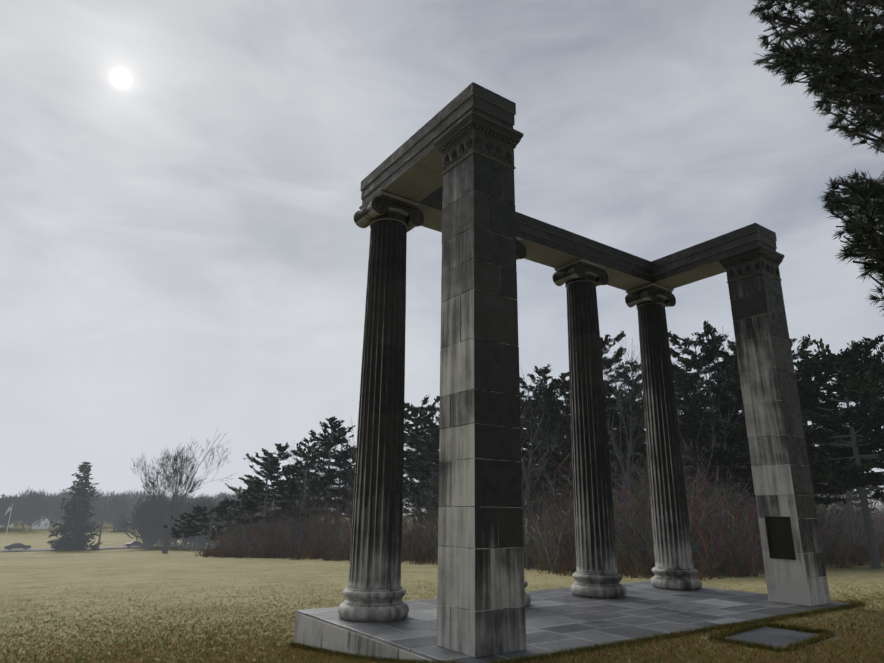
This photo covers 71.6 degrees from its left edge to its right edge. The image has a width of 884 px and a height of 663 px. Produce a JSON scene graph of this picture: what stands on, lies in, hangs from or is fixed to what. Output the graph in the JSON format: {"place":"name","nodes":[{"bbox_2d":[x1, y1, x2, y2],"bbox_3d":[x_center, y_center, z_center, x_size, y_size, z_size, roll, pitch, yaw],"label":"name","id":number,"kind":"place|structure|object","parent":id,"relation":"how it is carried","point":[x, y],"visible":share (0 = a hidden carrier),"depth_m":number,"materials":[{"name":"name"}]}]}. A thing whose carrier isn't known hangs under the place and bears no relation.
{"place":"outdoors","nodes":[
{"label":"outdoors","id":0,"kind":"place"},
{"bbox_2d":[0,488,310,549],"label":"tree","id":1,"kind":"object","parent":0,"point":[144,511],"depth_m":215.86,"materials":[{"name":"plant"}]},
{"bbox_2d":[0,537,526,550],"bbox_3d":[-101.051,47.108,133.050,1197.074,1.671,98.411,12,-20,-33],"label":"road","id":2,"kind":"structure","parent":0,"point":[90,548],"depth_m":145.26,"materials":[{"name":"grey asphalt"}]},
{"bbox_2d":[4,543,30,549],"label":"sedan car","id":3,"kind":"object","parent":2,"relation":"on","point":[15,546],"visible":1,"depth_m":138.15,"materials":[{"name":"paint"}]},
{"bbox_2d":[124,541,142,546],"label":"hatchback car","id":4,"kind":"object","parent":2,"relation":"on","point":[134,543],"visible":0.96,"depth_m":150.31,"materials":[{"name":"paint"}]},
{"bbox_2d":[0,515,883,662],"bbox_3d":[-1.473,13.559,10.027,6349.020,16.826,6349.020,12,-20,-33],"label":"ground","id":5,"kind":"structure","parent":0,"point":[26,575],"depth_m":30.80,"materials":[{"name":"yellow plant"}]},
{"bbox_2d":[0,494,3,513],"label":"utility pole","id":6,"kind":"object","parent":5,"relation":"on","point":[1,503],"visible":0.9,"depth_m":137.44,"materials":[{"name":"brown wood"}]},
{"bbox_2d":[0,495,302,510],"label":"power lines","id":7,"kind":"object","parent":6,"relation":"attached to","point":[91,498],"visible":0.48,"depth_m":144.41,"materials":[{"name":"black metal"}]},
{"bbox_2d":[5,504,12,534],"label":"flag pole","id":8,"kind":"object","parent":5,"relation":"on","point":[8,509],"visible":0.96,"depth_m":195.74,"materials":[{"name":"white metal"}]},
{"bbox_2d":[31,517,49,528],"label":"house","id":9,"kind":"structure","parent":5,"relation":"on","point":[44,524],"depth_m":231.21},
{"bbox_2d":[97,496,106,547],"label":"utility pole","id":10,"kind":"object","parent":5,"relation":"on","point":[104,505],"visible":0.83,"depth_m":146.47,"materials":[{"name":"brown wood"}]},
{"bbox_2d":[46,462,244,550],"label":"conifer","id":11,"kind":"object","parent":5,"relation":"on","point":[70,523],"depth_m":144.19,"materials":[{"name":"green plant"}]},
{"bbox_2d":[131,432,235,553],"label":"bare tree","id":12,"kind":"object","parent":5,"relation":"on","point":[180,482],"depth_m":118.45,"materials":[{"name":"plant"}]},
{"bbox_2d":[195,433,883,579],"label":"thicket brush","id":13,"kind":"object","parent":5,"relation":"on","point":[726,542],"visible":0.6,"depth_m":41.80,"materials":[{"name":"plant"}]},
{"bbox_2d":[203,326,883,569],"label":"bare trees","id":14,"kind":"object","parent":5,"relation":"on","point":[527,492],"depth_m":49.32,"materials":[{"name":"brown plant"}]},
{"bbox_2d":[725,626,823,648],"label":"slab","id":15,"kind":"structure","parent":5,"relation":"on","point":[774,636],"depth_m":10.92,"materials":[{"name":"grey stone"}]},
{"bbox_2d":[0,0,883,517],"label":"sky","id":16,"kind":"structure","parent":0,"point":[184,256],"materials":[{"name":"grey"}]},
{"bbox_2d":[164,320,883,568],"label":"pine","id":17,"kind":"object","parent":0,"point":[868,369],"depth_m":48.67,"materials":[{"name":"green plant"}]},
{"bbox_2d":[747,0,883,316],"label":"pine","id":18,"kind":"object","parent":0,"point":[873,211],"depth_m":6.07,"materials":[{"name":"green plant"}]},
{"bbox_3d":[3.523,7.060,13.715,11.960,1.555,6.010,12,-20,-33],"label":"platform bed","id":19,"kind":"object","parent":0,"visible":0},
{"bbox_2d":[294,613,433,662],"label":"platform body","id":20,"kind":"structure","parent":19,"relation":"on","point":[311,632],"depth_m":11.29,"materials":[{"name":"stone"}]},
{"bbox_2d":[296,581,851,662],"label":"platform pavers","id":21,"kind":"object","parent":19,"relation":"on","point":[558,619],"visible":0.75,"depth_m":12.51,"materials":[{"name":"grey stone"}]},
{"bbox_2d":[338,189,701,621],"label":"columns","id":22,"kind":"structure","parent":21,"relation":"on","point":[374,591],"depth_m":15.84,"materials":[{"name":"stone"}]},
{"bbox_2d":[360,82,830,656],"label":"pier entablature","id":23,"kind":"structure","parent":21,"relation":"on","point":[448,174],"depth_m":11.51,"materials":[{"name":"stone"}]},
{"bbox_2d":[438,158,824,657],"bbox_3d":[3.766,1.458,15.099,10.975,9.890,4.440,12,-20,-33],"label":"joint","id":24,"kind":"object","parent":23,"relation":"attached to","point":[520,461],"visible":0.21,"depth_m":10.49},
{"bbox_2d":[764,516,795,559],"bbox_3d":[8.394,5.121,15.225,0.032,1.000,0.620,12,-20,-33],"label":"plaque","id":25,"kind":"object","parent":23,"relation":"attached to","point":[780,538],"visible":0.98,"depth_m":15.21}
]}

